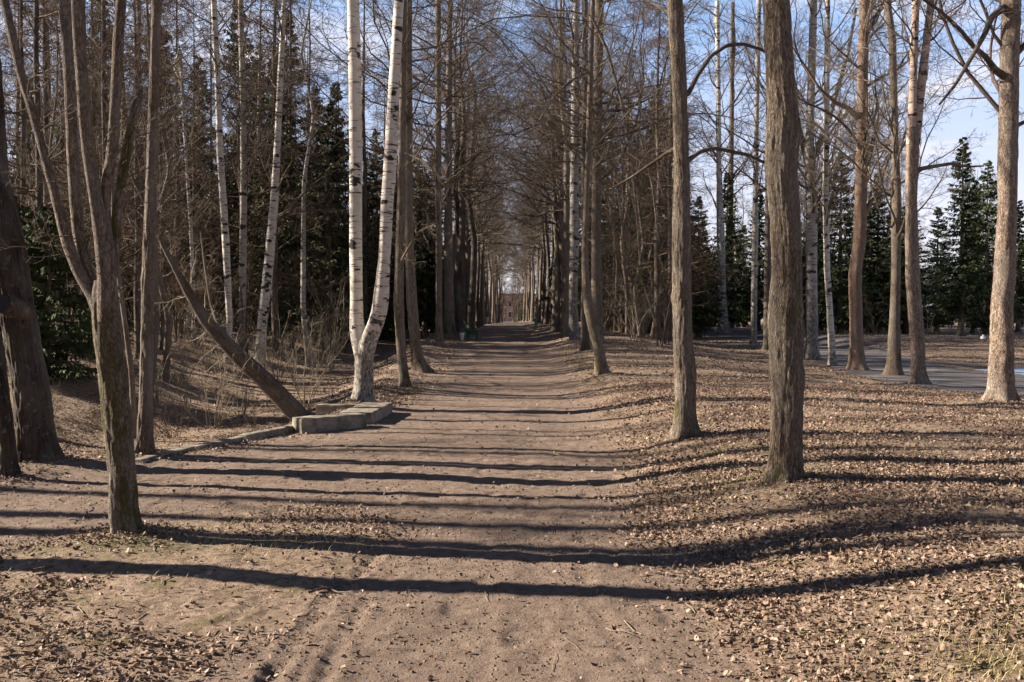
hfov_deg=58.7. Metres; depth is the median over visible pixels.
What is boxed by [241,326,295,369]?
bare shrub
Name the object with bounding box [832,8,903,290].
birch tree
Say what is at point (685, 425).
lime tree
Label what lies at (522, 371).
path
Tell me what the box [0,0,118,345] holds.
larch tree
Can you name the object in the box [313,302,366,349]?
bare shrub
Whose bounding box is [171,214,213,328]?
sapling
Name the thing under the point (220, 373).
bare shrub
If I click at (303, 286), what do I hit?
birch tree
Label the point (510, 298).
bare tree
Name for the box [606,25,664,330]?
bare tree
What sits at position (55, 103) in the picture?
bare tree
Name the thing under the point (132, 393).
young tree
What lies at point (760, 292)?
spruce tree
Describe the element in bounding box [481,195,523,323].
lime tree
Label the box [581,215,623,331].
sapling
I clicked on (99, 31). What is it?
larch tree
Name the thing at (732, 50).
tree
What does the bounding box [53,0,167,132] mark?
birch tree
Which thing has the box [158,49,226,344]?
young birch
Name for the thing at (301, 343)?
bare shrub
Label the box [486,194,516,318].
lime tree
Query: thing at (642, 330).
bare shrub
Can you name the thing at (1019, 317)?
bare shrub
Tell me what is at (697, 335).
spruce tree
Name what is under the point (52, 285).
young fir
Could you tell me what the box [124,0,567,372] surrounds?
lime tree
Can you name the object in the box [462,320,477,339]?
park bench
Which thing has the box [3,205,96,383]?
young fir
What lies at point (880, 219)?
spruce tree
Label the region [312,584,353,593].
fallen stick
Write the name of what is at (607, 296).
sapling
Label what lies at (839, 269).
spruce tree
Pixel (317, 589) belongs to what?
fallen stick
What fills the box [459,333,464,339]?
litter urn
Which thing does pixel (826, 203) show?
birch tree
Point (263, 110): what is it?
spruce tree
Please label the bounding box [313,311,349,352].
bare shrub
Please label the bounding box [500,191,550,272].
lime tree
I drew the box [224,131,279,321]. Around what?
spruce tree
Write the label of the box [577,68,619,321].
larch tree
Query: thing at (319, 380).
bare shrub
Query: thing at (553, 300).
lime tree
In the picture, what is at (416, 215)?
spruce tree
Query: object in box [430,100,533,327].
lime tree
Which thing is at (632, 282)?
sapling
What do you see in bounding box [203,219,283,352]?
sapling
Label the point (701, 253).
sapling
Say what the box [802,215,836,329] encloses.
spruce tree
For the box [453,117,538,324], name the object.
lime tree
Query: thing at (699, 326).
spruce tree
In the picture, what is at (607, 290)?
sapling
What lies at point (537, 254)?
lime tree
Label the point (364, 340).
twin birch
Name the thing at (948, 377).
road
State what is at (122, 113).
bare tree
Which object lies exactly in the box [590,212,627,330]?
sapling
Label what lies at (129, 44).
birch tree
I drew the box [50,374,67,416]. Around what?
bare shrub
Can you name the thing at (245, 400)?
bare shrub
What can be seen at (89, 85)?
birch tree
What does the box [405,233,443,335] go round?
spruce tree
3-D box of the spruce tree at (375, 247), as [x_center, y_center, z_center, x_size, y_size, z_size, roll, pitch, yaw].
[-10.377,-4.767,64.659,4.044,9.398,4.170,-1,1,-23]
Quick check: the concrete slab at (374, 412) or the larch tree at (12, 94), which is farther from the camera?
the larch tree at (12, 94)
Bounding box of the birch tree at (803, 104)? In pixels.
[759,14,808,219]
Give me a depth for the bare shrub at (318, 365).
31.69 m
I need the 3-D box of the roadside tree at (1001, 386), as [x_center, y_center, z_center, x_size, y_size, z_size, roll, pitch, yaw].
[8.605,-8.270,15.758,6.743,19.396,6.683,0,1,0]
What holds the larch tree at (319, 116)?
on the ground at (192, 619)
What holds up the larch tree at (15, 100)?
on the ground at (192, 619)
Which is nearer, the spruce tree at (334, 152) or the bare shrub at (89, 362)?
the bare shrub at (89, 362)
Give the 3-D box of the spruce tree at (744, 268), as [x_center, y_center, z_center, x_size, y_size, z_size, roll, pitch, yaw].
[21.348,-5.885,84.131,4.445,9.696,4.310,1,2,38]
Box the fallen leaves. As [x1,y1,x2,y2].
[0,327,1023,681]
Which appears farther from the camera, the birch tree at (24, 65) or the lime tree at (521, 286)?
the lime tree at (521, 286)
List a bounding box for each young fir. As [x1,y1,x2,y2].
[0,194,76,360]
[0,206,86,367]
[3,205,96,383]
[46,231,138,356]
[77,257,134,342]
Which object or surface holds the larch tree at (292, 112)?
on the ground at (192, 619)
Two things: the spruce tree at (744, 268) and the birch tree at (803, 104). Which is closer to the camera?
the birch tree at (803, 104)
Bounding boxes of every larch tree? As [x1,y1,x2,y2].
[0,0,89,295]
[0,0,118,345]
[0,0,132,324]
[0,2,64,203]
[0,4,66,273]
[31,0,170,306]
[48,1,145,295]
[67,0,222,308]
[87,0,216,358]
[98,7,220,327]
[116,0,204,350]
[121,0,262,332]
[157,0,259,330]
[167,0,300,306]
[170,1,236,316]
[172,0,366,357]
[228,0,377,348]
[234,28,295,225]
[247,23,348,326]
[258,0,349,330]
[285,28,348,329]
[305,56,348,256]
[308,0,434,326]
[362,50,427,338]
[362,72,415,338]
[372,85,433,309]
[498,276,511,321]
[507,267,522,321]
[510,266,520,321]
[577,0,737,340]
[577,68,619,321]
[577,129,607,311]
[578,71,618,298]
[578,117,662,332]
[590,0,754,339]
[611,128,709,332]
[636,1,741,304]
[644,36,712,297]
[799,151,816,255]
[954,169,995,315]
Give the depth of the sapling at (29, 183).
22.36 m
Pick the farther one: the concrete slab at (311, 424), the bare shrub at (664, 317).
the bare shrub at (664, 317)
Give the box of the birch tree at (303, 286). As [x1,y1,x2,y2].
[243,0,384,366]
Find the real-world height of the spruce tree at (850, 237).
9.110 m
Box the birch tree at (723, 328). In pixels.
[687,0,764,333]
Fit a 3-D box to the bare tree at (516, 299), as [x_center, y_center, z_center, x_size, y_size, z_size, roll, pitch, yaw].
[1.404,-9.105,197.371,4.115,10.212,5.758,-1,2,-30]
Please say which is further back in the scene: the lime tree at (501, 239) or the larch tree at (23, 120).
the lime tree at (501, 239)
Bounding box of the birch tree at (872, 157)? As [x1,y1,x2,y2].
[800,66,906,259]
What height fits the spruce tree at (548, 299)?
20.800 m
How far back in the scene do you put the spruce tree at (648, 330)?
60.21 m
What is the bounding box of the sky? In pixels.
[0,0,1023,317]
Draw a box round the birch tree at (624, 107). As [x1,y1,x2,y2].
[602,16,664,233]
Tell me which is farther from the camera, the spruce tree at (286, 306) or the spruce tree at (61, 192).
the spruce tree at (61, 192)
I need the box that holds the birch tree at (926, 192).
[845,6,955,332]
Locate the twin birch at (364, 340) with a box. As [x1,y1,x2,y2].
[347,0,403,401]
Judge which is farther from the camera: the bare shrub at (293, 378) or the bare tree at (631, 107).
the bare tree at (631, 107)
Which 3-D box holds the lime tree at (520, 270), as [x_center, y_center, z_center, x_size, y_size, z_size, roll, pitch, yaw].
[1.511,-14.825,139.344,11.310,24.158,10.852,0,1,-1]
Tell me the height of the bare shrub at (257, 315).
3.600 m
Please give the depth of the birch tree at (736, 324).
86.23 m
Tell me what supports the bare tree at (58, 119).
on the ground at (192, 619)
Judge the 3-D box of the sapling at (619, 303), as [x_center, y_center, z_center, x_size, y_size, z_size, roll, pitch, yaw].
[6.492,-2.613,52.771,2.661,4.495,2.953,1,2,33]
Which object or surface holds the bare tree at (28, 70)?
on the ground at (192, 619)
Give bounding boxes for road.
[693,328,1023,394]
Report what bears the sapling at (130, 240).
on the ground at (192, 619)
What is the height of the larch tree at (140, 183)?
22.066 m
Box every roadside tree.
[759,0,926,370]
[798,0,987,375]
[850,0,1023,401]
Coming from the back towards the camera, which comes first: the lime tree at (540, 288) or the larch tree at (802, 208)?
the lime tree at (540, 288)
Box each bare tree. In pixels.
[0,0,76,222]
[0,0,167,168]
[0,9,58,186]
[1,58,20,185]
[7,0,84,325]
[15,1,95,325]
[39,0,244,348]
[47,14,126,327]
[72,0,214,401]
[90,0,248,382]
[143,46,188,287]
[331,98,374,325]
[498,248,512,321]
[498,277,511,321]
[506,262,522,321]
[507,274,516,321]
[507,280,522,319]
[579,122,646,330]
[592,0,666,333]
[602,74,673,332]
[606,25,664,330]
[607,2,673,335]
[608,5,727,337]
[617,55,690,335]
[709,199,751,280]
[725,164,762,265]
[798,172,831,278]
[799,111,821,329]
[800,115,854,330]
[880,135,929,307]
[890,194,933,283]
[901,170,923,258]
[983,172,997,271]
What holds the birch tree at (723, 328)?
on the ground at (192, 619)
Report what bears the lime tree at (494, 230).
on the ground at (192, 619)
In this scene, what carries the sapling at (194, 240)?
on the ground at (192, 619)
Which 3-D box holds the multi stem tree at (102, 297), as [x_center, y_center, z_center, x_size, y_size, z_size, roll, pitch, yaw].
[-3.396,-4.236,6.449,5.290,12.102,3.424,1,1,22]
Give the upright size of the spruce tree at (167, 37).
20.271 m
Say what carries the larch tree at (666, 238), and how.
on the ground at (192, 619)
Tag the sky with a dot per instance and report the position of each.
(962, 121)
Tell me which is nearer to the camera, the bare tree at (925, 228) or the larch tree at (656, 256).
the larch tree at (656, 256)
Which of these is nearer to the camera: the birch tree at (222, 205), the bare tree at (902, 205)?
the birch tree at (222, 205)
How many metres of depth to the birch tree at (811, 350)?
33.46 m
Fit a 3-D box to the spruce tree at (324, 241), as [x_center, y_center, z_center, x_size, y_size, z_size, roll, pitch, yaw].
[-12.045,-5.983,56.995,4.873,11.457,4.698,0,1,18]
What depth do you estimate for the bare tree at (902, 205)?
78.50 m
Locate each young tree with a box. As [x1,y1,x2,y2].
[8,0,200,437]
[134,0,160,454]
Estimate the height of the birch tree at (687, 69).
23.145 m
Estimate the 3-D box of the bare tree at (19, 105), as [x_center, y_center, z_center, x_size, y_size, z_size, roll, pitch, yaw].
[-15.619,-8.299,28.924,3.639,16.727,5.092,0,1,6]
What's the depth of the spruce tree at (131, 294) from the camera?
49.60 m
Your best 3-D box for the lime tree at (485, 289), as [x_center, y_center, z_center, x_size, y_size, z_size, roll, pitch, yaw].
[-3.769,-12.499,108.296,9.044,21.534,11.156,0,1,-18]
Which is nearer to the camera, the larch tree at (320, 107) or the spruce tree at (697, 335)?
the larch tree at (320, 107)
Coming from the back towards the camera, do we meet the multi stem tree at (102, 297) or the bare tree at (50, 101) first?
the bare tree at (50, 101)
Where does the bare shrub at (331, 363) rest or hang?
on the ground at (192, 619)
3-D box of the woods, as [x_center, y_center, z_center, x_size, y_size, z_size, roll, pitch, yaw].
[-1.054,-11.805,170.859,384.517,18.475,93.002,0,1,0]
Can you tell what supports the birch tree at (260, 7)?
on the ground at (192, 619)
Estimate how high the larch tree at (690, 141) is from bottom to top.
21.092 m
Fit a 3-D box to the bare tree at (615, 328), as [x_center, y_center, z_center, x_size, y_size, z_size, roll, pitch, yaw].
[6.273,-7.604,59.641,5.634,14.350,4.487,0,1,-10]
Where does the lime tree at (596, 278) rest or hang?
on the ground at (192, 619)
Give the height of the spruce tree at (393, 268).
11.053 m
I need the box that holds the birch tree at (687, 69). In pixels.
[624,0,713,319]
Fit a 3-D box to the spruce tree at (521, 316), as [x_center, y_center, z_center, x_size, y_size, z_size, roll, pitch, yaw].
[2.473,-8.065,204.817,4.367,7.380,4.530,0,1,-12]
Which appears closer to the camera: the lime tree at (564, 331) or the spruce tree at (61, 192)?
the lime tree at (564, 331)
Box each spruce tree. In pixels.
[10,77,55,257]
[35,64,87,320]
[50,134,75,324]
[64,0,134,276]
[71,95,133,317]
[86,103,144,317]
[128,10,188,317]
[167,127,224,306]
[170,55,238,327]
[204,1,282,327]
[205,173,232,323]
[219,149,236,325]
[221,58,328,347]
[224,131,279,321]
[231,11,333,340]
[246,51,271,325]
[281,104,387,349]
[297,84,345,325]
[297,154,349,327]
[313,82,369,326]
[333,171,408,344]
[347,213,390,322]
[362,128,392,322]
[376,185,425,341]
[404,146,442,334]
[404,199,443,332]
[405,168,443,337]
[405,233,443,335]
[427,157,443,332]
[516,289,523,320]
[539,122,614,319]
[577,121,642,329]
[609,161,667,333]
[617,140,645,284]
[624,91,691,306]
[650,225,726,333]
[690,195,711,306]
[690,196,727,337]
[697,220,714,322]
[703,172,750,328]
[733,225,763,326]
[736,256,763,319]
[737,189,764,330]
[758,222,826,327]
[802,205,848,331]
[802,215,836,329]
[803,153,880,334]
[831,221,852,328]
[835,208,903,332]
[847,173,904,332]
[862,249,902,329]
[864,206,952,333]
[920,207,964,331]
[924,262,965,326]
[925,137,992,335]
[946,160,1022,334]
[955,181,993,332]
[1013,200,1023,331]
[1014,245,1023,326]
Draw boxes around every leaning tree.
[0,333,21,476]
[98,111,309,421]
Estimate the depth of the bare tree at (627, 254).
52.31 m
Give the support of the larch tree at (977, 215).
on the ground at (192, 619)
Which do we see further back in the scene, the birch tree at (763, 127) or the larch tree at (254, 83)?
the birch tree at (763, 127)
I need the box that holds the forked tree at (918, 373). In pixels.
[814,0,984,384]
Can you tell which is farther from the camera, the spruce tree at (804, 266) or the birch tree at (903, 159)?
the birch tree at (903, 159)
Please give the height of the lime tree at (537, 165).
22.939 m
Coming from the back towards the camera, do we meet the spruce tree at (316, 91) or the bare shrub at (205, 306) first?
the spruce tree at (316, 91)
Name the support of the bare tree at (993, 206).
on the ground at (192, 619)
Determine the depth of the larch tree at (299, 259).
40.46 m
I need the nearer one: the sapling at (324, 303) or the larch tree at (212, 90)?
the sapling at (324, 303)
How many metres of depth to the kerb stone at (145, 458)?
11.09 m
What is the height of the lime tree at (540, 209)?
21.693 m
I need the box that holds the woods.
[184,227,990,322]
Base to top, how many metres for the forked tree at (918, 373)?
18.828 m
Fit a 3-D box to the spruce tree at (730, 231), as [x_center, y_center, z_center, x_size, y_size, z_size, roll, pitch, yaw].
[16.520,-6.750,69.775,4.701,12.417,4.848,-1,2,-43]
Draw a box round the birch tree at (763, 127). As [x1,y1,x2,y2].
[747,77,800,202]
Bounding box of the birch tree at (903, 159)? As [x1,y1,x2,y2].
[873,61,927,224]
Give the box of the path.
[0,321,777,681]
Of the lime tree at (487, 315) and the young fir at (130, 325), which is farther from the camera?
the lime tree at (487, 315)
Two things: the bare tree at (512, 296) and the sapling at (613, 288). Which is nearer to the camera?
the sapling at (613, 288)
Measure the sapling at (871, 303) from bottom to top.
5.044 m
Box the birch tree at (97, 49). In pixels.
[75,1,142,151]
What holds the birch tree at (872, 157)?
on the ground at (192, 619)
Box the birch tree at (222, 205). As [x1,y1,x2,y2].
[163,0,285,363]
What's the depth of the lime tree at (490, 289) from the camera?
117.75 m
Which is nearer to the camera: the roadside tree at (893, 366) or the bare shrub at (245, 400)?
the bare shrub at (245, 400)
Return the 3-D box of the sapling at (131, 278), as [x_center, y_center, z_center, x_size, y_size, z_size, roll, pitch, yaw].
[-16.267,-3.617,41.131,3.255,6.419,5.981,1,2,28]
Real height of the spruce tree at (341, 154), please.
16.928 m
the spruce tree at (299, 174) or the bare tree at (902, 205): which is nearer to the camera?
the spruce tree at (299, 174)
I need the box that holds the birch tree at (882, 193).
[868,98,902,248]
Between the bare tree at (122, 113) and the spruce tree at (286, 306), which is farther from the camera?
the spruce tree at (286, 306)
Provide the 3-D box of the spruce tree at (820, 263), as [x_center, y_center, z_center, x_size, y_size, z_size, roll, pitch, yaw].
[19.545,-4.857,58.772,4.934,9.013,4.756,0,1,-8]
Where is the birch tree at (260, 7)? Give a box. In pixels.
[162,0,334,302]
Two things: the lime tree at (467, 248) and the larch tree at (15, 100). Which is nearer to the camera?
the larch tree at (15, 100)
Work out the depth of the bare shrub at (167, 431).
17.93 m
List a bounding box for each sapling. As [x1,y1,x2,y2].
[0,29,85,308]
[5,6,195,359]
[71,154,212,303]
[120,216,206,329]
[122,131,229,337]
[159,205,212,341]
[171,189,232,335]
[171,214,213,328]
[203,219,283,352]
[292,218,364,359]
[323,241,371,345]
[348,230,374,307]
[572,111,702,346]
[579,231,619,330]
[579,248,620,330]
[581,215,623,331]
[588,221,628,331]
[589,246,628,330]
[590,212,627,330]
[603,232,648,309]
[607,257,643,332]
[609,208,672,334]
[630,282,652,332]
[634,197,719,324]
[637,214,698,343]
[662,212,726,303]
[846,252,889,332]
[920,233,959,332]
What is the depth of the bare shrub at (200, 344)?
29.22 m
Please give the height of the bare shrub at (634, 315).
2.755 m
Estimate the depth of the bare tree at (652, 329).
55.59 m
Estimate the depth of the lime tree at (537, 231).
97.73 m
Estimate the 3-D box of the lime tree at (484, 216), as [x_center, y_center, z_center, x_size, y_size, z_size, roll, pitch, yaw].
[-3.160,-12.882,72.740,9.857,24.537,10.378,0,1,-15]
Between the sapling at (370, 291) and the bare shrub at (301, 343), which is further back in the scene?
the sapling at (370, 291)
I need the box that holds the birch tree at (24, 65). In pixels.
[0,0,86,213]
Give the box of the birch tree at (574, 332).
[506,0,631,339]
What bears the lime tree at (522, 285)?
on the ground at (192, 619)
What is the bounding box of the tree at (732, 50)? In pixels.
[689,0,765,327]
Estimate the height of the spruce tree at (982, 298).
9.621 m
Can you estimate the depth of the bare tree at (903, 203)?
98.60 m
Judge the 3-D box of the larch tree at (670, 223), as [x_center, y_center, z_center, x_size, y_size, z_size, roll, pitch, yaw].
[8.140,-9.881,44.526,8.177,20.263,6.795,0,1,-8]
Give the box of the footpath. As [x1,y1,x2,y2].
[818,336,1023,345]
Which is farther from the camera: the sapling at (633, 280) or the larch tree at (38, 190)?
the sapling at (633, 280)
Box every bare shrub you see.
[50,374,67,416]
[74,350,133,375]
[125,247,221,339]
[125,276,133,326]
[131,346,171,401]
[137,388,193,438]
[156,331,204,385]
[166,335,226,416]
[168,270,207,337]
[174,260,244,348]
[175,301,232,368]
[182,367,242,428]
[186,288,224,329]
[200,316,251,392]
[220,365,260,417]
[234,280,281,341]
[235,392,264,427]
[240,303,326,380]
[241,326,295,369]
[249,342,293,385]
[257,280,311,345]
[258,312,349,409]
[271,329,320,384]
[281,299,331,346]
[284,316,348,375]
[297,296,364,362]
[297,304,348,361]
[301,266,349,371]
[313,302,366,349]
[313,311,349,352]
[603,279,661,337]
[606,292,662,334]
[609,272,669,335]
[609,291,647,328]
[629,289,672,333]
[644,278,672,339]
[863,299,888,333]
[902,285,948,333]
[1013,293,1023,331]
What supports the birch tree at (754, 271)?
on the ground at (192, 619)
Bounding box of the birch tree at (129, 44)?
[123,3,182,162]
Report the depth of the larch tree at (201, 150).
44.77 m
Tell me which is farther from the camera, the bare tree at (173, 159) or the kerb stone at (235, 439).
the bare tree at (173, 159)
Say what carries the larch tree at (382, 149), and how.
on the ground at (192, 619)
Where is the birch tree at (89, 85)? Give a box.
[16,17,175,326]
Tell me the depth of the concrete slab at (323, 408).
16.32 m
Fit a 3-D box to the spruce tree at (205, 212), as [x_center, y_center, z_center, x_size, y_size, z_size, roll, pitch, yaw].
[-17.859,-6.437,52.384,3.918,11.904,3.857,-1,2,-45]
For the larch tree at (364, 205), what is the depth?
46.10 m
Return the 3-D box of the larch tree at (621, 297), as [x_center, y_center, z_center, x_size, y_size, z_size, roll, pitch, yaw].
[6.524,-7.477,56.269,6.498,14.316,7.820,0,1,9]
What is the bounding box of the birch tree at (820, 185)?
[801,110,852,227]
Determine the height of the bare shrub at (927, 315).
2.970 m
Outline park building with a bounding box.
[498,293,535,321]
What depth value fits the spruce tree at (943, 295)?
84.97 m
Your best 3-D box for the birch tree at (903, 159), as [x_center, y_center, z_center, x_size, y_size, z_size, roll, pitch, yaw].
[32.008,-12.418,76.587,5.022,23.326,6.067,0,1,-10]
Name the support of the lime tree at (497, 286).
on the ground at (192, 619)
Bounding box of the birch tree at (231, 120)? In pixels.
[213,30,262,253]
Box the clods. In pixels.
[0,423,768,681]
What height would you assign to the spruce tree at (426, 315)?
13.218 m
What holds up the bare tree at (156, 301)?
on the ground at (192, 619)
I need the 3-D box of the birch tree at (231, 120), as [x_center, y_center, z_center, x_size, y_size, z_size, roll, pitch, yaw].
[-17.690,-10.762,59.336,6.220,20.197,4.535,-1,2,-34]
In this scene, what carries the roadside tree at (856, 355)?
on the ground at (192, 619)
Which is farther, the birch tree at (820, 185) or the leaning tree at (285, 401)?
the birch tree at (820, 185)
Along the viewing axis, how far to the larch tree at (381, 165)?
66.37 m
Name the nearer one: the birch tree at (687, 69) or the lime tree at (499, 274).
the birch tree at (687, 69)
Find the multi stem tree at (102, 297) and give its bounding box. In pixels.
[0,0,182,533]
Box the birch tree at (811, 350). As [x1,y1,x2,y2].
[716,0,905,359]
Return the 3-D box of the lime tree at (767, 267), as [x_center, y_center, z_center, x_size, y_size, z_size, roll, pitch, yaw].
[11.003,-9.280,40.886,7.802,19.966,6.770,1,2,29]
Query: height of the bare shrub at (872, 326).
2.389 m
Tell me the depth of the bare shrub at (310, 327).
42.95 m
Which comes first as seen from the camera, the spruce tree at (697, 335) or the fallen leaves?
the fallen leaves
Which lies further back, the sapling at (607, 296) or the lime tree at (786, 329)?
the sapling at (607, 296)
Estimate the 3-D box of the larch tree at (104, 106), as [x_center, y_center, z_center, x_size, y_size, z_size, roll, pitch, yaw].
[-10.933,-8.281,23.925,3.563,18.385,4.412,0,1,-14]
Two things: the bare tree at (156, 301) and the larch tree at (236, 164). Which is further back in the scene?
the larch tree at (236, 164)
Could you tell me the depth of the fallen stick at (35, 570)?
5.91 m
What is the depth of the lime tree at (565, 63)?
53.69 m
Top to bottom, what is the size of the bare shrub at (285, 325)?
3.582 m
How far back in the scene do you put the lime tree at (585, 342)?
31.36 m
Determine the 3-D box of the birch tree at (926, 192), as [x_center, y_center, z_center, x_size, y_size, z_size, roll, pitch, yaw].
[25.218,-11.357,59.468,5.517,22.141,7.068,0,1,-10]
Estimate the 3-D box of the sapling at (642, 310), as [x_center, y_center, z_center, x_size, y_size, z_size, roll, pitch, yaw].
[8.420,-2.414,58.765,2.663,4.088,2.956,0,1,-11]
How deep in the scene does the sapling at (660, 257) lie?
50.26 m
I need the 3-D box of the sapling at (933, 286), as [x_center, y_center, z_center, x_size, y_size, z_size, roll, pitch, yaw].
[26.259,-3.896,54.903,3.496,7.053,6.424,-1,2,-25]
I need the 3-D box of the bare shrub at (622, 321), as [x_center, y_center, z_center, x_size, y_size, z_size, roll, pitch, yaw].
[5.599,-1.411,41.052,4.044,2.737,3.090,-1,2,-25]
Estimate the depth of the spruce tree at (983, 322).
51.71 m
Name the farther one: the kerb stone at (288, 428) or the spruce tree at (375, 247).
the spruce tree at (375, 247)
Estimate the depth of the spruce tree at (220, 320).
74.92 m
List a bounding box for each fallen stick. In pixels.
[32,565,52,572]
[308,581,346,593]
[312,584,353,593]
[610,624,634,635]
[852,585,926,591]
[961,651,1021,668]
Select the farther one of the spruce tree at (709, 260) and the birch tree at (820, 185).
the spruce tree at (709, 260)
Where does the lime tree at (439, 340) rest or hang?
on the ground at (192, 619)
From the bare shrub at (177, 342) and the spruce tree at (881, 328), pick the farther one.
the spruce tree at (881, 328)
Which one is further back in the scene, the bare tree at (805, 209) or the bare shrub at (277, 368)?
the bare tree at (805, 209)
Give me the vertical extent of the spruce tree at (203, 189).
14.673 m
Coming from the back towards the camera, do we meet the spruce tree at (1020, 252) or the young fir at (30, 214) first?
the spruce tree at (1020, 252)
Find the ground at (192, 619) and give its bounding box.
[0,319,1023,681]
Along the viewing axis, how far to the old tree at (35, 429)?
10.27 m
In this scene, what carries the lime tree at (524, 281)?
on the ground at (192, 619)
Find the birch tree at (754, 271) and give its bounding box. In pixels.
[725,0,799,344]
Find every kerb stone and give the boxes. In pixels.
[135,446,194,462]
[191,436,243,449]
[238,424,292,440]
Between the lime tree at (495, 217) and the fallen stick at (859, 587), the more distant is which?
the lime tree at (495, 217)
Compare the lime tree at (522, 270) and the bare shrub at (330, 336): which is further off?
the lime tree at (522, 270)
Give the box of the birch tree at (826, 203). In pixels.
[740,0,900,364]
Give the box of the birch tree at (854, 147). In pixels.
[834,87,879,231]
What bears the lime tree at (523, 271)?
on the ground at (192, 619)
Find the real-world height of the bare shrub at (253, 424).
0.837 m
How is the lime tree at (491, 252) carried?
on the ground at (192, 619)
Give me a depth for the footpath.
45.21 m
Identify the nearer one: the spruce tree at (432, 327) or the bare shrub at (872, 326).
the bare shrub at (872, 326)
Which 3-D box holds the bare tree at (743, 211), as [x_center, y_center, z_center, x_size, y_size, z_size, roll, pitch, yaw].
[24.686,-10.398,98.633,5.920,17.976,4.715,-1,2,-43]
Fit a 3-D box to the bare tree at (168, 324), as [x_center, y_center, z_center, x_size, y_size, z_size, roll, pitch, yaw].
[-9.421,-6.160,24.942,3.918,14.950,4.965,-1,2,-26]
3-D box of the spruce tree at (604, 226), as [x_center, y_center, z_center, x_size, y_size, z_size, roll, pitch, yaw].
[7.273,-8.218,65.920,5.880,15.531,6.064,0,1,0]
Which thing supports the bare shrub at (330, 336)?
on the ground at (192, 619)
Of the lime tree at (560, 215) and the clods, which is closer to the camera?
the clods
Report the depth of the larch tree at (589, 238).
73.49 m
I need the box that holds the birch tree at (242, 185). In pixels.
[183,0,307,350]
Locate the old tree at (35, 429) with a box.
[0,58,64,462]
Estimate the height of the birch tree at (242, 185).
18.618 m
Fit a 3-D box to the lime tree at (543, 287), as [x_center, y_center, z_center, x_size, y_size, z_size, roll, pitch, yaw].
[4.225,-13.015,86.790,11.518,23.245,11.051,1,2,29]
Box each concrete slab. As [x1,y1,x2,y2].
[292,413,366,433]
[316,403,359,414]
[339,402,391,423]
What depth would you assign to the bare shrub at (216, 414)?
19.22 m
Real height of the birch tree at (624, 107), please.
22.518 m
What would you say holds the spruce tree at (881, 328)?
on the ground at (192, 619)
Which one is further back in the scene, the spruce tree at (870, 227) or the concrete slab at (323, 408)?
the spruce tree at (870, 227)
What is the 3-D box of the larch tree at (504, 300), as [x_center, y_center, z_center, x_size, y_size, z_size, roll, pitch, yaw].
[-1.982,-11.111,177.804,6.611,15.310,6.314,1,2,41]
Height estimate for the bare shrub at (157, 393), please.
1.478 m
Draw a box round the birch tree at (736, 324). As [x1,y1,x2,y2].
[703,141,758,326]
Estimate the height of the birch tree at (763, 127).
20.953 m
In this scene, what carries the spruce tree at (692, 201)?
on the ground at (192, 619)
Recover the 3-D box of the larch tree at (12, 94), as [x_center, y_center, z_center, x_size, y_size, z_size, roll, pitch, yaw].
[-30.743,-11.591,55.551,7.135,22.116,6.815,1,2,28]
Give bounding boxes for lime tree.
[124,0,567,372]
[198,0,651,386]
[288,0,605,346]
[295,0,554,327]
[343,0,551,334]
[345,0,566,338]
[365,0,546,316]
[367,0,554,336]
[375,16,549,324]
[398,0,529,321]
[406,0,764,374]
[414,30,539,314]
[414,34,588,329]
[422,133,533,319]
[425,87,516,261]
[426,0,654,337]
[428,0,673,331]
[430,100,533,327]
[433,0,655,212]
[433,123,521,326]
[442,0,648,330]
[446,0,766,342]
[452,0,729,350]
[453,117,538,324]
[459,0,656,332]
[468,192,545,323]
[468,197,528,269]
[469,182,518,320]
[470,26,614,280]
[470,136,534,323]
[474,73,579,324]
[475,165,581,309]
[476,26,617,326]
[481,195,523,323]
[484,168,525,322]
[484,198,520,313]
[486,108,550,322]
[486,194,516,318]
[489,203,536,320]
[491,199,524,319]
[493,141,569,317]
[496,168,549,321]
[497,93,588,323]
[497,178,536,309]
[497,193,550,273]
[498,222,546,291]
[498,227,521,321]
[499,188,536,321]
[499,227,542,321]
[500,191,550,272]
[501,206,550,321]
[501,237,535,321]
[502,73,603,324]
[503,38,610,325]
[505,175,569,272]
[594,0,764,440]
[671,0,837,349]
[761,0,805,483]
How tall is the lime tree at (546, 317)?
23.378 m
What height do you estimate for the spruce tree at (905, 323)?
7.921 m
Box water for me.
[976,368,1023,374]
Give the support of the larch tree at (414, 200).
on the ground at (192, 619)
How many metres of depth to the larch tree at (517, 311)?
188.98 m
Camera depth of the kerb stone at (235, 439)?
12.29 m
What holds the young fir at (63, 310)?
on the ground at (192, 619)
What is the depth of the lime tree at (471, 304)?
56.66 m
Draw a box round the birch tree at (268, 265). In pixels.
[221,0,348,364]
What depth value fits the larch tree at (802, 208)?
75.90 m
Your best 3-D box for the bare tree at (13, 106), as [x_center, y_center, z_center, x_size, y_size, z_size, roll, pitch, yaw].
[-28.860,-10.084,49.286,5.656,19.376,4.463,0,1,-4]
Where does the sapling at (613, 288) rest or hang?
on the ground at (192, 619)
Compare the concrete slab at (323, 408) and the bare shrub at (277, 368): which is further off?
the bare shrub at (277, 368)
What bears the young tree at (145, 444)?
on the ground at (192, 619)

